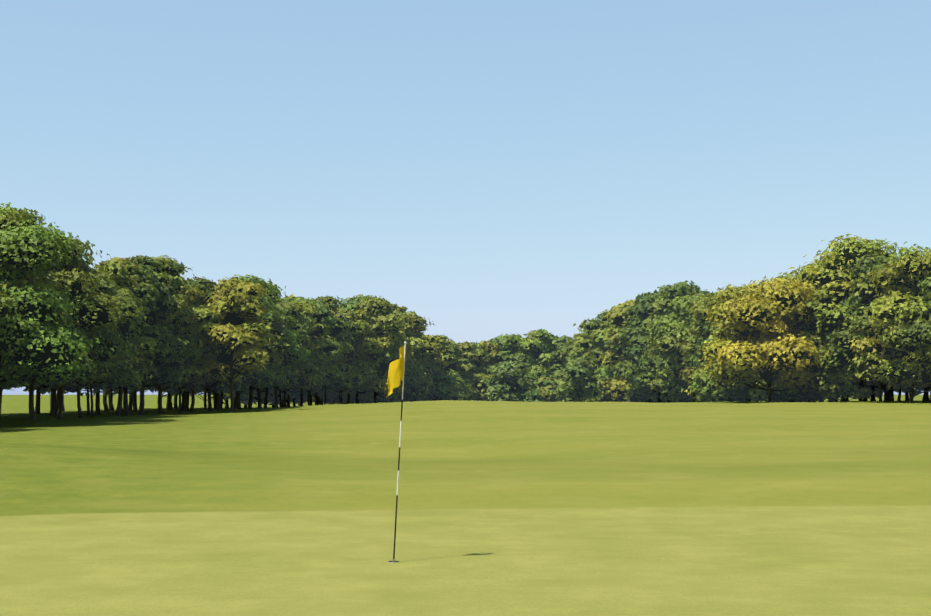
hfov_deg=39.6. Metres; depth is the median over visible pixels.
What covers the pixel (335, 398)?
tree
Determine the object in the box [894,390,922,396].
tree
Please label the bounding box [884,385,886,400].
tree
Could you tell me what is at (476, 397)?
shrub
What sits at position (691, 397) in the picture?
shrub
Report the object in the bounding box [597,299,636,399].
tree
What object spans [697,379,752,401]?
shrub
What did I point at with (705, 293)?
tree
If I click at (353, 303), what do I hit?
tree
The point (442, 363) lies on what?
tree
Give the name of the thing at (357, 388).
tree
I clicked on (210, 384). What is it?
tree
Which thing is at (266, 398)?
tree
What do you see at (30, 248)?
tree
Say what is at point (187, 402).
tree
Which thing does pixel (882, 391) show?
tree
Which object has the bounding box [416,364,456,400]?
tree
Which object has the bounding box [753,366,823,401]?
shrub
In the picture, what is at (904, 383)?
tree
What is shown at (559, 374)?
tree
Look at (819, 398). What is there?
shrub
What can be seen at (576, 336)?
tree
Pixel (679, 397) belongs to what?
shrub
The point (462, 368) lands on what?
tree
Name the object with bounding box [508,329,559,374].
tree
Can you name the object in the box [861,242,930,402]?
tree
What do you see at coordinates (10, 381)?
tree
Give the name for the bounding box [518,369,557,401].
shrub
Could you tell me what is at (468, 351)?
tree
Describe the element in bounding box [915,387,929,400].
tree
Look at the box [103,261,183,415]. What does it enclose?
tree
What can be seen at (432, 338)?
tree
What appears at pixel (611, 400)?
shrub
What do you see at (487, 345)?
tree
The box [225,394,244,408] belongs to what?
tree
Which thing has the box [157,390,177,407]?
tree
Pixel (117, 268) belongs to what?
tree
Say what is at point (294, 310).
tree
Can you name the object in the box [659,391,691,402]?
shrub
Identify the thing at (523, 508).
ground
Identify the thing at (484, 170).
sky
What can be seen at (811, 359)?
tree
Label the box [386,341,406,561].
flagstick
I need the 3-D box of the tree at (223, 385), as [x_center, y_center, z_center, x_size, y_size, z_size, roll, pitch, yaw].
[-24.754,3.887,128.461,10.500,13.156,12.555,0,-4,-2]
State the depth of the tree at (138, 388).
96.79 m
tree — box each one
[0,202,117,385]
[0,209,69,378]
[0,244,90,424]
[12,228,93,413]
[14,253,136,415]
[20,229,144,420]
[22,256,113,418]
[50,391,52,409]
[52,262,85,416]
[57,276,152,415]
[62,390,65,411]
[74,272,139,417]
[81,269,157,410]
[87,270,154,415]
[94,256,133,413]
[94,259,167,415]
[95,389,100,414]
[101,254,197,414]
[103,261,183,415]
[103,273,147,410]
[128,393,132,409]
[132,389,137,411]
[144,384,190,410]
[146,255,209,413]
[157,275,189,410]
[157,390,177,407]
[165,389,222,407]
[166,278,184,409]
[170,389,196,408]
[173,285,225,412]
[177,276,222,411]
[185,287,269,410]
[185,388,204,409]
[189,277,280,412]
[196,390,234,407]
[197,283,270,410]
[198,392,225,406]
[212,395,256,407]
[214,286,217,408]
[222,274,314,408]
[223,394,286,404]
[224,389,264,404]
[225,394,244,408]
[235,387,277,408]
[236,291,299,408]
[240,399,269,407]
[246,387,267,407]
[252,397,297,406]
[257,280,301,407]
[261,296,295,406]
[267,299,335,406]
[267,396,314,404]
[271,388,289,406]
[273,299,330,407]
[277,309,354,404]
[278,387,321,406]
[287,296,348,405]
[288,294,310,406]
[299,297,339,405]
[316,295,360,404]
[333,308,376,403]
[338,297,410,403]
[342,315,381,403]
[345,295,404,401]
[348,294,374,302]
[352,296,415,402]
[392,304,407,312]
[392,311,445,401]
[392,313,421,379]
[399,314,426,386]
[413,326,444,387]
[416,364,456,400]
[423,358,452,376]
[434,334,456,371]
[446,344,474,375]
[458,341,479,375]
[469,342,495,375]
[476,341,503,368]
[485,333,534,375]
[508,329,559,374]
[546,335,572,374]
[554,338,581,380]
[561,322,599,367]
[566,309,615,378]
[591,319,632,394]
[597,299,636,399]
[608,305,655,402]
[622,291,662,402]
[635,291,675,402]
[640,293,707,401]
[641,289,712,396]
[643,280,706,401]
[669,297,709,387]
[675,292,718,361]
[682,293,731,401]
[691,277,829,402]
[698,292,761,401]
[762,270,810,401]
[774,286,877,401]
[785,257,885,401]
[788,243,872,401]
[794,234,916,401]
[814,252,893,401]
[840,262,930,402]
[850,260,927,400]
[852,386,896,400]
[858,382,909,400]
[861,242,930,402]
[861,294,929,388]
[862,289,900,400]
[866,387,893,400]
[874,382,908,400]
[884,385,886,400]
[885,271,930,360]
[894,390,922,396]
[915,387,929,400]
[922,387,929,400]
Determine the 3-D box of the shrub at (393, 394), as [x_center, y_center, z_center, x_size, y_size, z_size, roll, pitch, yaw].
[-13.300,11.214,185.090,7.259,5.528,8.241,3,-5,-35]
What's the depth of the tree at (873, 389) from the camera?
162.49 m
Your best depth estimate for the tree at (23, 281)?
64.26 m
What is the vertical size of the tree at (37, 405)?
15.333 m
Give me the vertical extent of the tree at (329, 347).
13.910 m
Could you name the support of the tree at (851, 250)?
on the ground
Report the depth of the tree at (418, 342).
197.54 m
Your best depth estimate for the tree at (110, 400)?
127.01 m
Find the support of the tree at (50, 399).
on the ground
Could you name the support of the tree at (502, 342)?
on the ground
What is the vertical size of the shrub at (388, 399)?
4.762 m
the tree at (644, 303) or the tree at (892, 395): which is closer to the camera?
the tree at (892, 395)
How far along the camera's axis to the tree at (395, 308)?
201.89 m
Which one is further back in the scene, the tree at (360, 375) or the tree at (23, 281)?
the tree at (360, 375)
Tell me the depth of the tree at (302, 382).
150.73 m
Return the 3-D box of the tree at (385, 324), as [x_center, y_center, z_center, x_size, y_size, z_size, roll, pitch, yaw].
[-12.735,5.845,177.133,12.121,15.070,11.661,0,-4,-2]
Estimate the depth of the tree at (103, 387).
92.87 m
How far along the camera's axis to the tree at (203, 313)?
112.30 m
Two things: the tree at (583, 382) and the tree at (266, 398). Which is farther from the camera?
the tree at (583, 382)
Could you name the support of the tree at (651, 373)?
on the ground
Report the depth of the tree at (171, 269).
107.48 m
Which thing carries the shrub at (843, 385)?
on the ground
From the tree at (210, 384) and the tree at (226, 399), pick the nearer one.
the tree at (210, 384)
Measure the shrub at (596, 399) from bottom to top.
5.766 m
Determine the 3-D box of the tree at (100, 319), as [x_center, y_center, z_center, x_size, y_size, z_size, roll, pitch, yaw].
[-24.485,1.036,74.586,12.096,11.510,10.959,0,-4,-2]
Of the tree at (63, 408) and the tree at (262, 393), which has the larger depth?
the tree at (262, 393)
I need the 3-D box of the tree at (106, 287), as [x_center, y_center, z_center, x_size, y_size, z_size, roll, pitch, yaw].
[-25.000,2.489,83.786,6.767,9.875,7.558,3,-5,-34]
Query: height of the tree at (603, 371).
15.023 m
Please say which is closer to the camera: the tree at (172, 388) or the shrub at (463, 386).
the tree at (172, 388)
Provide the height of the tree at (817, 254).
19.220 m
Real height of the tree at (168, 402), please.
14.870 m
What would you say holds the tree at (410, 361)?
on the ground
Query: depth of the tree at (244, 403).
201.79 m
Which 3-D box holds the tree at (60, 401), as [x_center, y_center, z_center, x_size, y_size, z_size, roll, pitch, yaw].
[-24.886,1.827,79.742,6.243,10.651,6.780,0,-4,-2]
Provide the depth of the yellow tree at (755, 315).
140.53 m
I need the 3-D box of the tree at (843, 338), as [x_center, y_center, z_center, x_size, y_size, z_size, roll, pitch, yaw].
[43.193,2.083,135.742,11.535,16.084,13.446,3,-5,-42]
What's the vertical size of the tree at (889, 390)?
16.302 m
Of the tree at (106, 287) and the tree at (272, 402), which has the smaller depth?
the tree at (106, 287)
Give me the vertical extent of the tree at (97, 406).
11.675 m
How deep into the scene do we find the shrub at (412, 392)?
189.04 m
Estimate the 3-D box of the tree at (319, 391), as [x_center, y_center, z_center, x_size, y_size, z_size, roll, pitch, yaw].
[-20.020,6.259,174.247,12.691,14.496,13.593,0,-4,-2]
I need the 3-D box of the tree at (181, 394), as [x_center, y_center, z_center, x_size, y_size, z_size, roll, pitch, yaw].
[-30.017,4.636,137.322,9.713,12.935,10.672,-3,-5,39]
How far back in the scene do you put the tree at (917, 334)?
121.02 m
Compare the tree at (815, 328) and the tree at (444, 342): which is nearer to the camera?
the tree at (815, 328)
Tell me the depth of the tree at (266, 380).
133.33 m
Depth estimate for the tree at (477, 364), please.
225.07 m
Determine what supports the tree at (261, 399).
on the ground
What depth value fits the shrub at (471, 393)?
217.63 m
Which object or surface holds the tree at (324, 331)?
on the ground
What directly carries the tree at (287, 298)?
on the ground
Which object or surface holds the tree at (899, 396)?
on the ground
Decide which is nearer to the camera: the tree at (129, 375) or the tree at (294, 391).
the tree at (129, 375)
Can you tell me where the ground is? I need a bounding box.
[0,395,930,615]
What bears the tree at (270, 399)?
on the ground
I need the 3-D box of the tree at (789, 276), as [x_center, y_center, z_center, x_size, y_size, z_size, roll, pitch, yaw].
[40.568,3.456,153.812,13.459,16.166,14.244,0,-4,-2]
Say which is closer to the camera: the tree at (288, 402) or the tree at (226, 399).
the tree at (288, 402)
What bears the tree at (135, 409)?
on the ground
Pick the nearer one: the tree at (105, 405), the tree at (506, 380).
the tree at (105, 405)
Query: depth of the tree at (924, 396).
146.58 m
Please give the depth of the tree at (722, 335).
166.42 m
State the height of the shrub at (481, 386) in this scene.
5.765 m
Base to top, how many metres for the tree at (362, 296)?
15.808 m
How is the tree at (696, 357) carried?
on the ground
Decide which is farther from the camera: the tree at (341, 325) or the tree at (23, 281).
the tree at (341, 325)
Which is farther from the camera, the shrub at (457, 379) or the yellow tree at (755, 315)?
the shrub at (457, 379)
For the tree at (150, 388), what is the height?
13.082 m
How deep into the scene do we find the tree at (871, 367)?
128.27 m
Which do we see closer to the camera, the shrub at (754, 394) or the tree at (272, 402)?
the shrub at (754, 394)
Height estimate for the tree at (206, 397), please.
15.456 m
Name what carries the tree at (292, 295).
on the ground
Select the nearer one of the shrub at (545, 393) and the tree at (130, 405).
the tree at (130, 405)
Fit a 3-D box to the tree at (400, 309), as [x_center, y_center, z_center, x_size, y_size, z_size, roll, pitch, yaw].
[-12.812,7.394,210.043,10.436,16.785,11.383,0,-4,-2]
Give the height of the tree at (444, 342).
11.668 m
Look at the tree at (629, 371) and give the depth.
201.56 m
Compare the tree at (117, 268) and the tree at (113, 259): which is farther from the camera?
the tree at (113, 259)
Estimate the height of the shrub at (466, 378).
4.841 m
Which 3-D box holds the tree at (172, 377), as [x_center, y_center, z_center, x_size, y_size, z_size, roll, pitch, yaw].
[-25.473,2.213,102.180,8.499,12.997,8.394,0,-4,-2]
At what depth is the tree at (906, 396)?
152.06 m
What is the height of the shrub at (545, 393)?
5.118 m
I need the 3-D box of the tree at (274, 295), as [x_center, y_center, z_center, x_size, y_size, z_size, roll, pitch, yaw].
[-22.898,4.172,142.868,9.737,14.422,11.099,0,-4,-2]
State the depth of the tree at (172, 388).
121.78 m
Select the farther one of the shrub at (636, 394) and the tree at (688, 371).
the shrub at (636, 394)
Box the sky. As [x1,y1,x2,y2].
[0,0,930,394]
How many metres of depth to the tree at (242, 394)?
170.94 m
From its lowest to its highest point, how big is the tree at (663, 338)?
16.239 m
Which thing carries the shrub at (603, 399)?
on the ground
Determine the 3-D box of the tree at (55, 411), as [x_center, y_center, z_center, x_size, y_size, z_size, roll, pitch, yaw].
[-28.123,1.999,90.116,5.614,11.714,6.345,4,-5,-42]
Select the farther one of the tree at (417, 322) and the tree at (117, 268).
the tree at (417, 322)
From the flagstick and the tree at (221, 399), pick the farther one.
the tree at (221, 399)
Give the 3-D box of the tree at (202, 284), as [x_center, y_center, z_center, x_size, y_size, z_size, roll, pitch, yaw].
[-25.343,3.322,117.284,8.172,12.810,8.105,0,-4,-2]
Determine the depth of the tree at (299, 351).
137.61 m
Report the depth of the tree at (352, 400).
180.87 m
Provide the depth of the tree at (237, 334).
110.03 m
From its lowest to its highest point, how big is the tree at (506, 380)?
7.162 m
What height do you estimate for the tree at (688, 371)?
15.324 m
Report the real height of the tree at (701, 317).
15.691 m
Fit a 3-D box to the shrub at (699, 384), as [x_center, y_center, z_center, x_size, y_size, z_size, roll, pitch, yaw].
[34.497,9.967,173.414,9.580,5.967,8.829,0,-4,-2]
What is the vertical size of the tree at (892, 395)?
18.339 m
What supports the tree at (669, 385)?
on the ground
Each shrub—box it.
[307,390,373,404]
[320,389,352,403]
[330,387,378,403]
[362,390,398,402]
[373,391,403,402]
[395,368,430,401]
[432,369,470,400]
[447,368,474,399]
[451,382,470,399]
[461,375,479,398]
[465,371,493,400]
[473,376,488,400]
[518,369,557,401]
[531,376,564,401]
[580,374,618,401]
[580,396,613,401]
[607,393,623,401]
[624,383,666,402]
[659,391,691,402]
[668,381,691,402]
[681,381,710,401]
[685,364,743,401]
[686,392,704,401]
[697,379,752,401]
[748,378,776,401]
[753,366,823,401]
[785,375,825,401]
[818,370,877,401]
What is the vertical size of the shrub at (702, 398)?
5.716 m
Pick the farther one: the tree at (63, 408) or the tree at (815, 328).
the tree at (815, 328)
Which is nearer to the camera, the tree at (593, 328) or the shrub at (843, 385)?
the shrub at (843, 385)
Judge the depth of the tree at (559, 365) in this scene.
228.16 m
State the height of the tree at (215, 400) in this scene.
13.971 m
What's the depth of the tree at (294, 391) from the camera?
161.54 m
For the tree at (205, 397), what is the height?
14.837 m

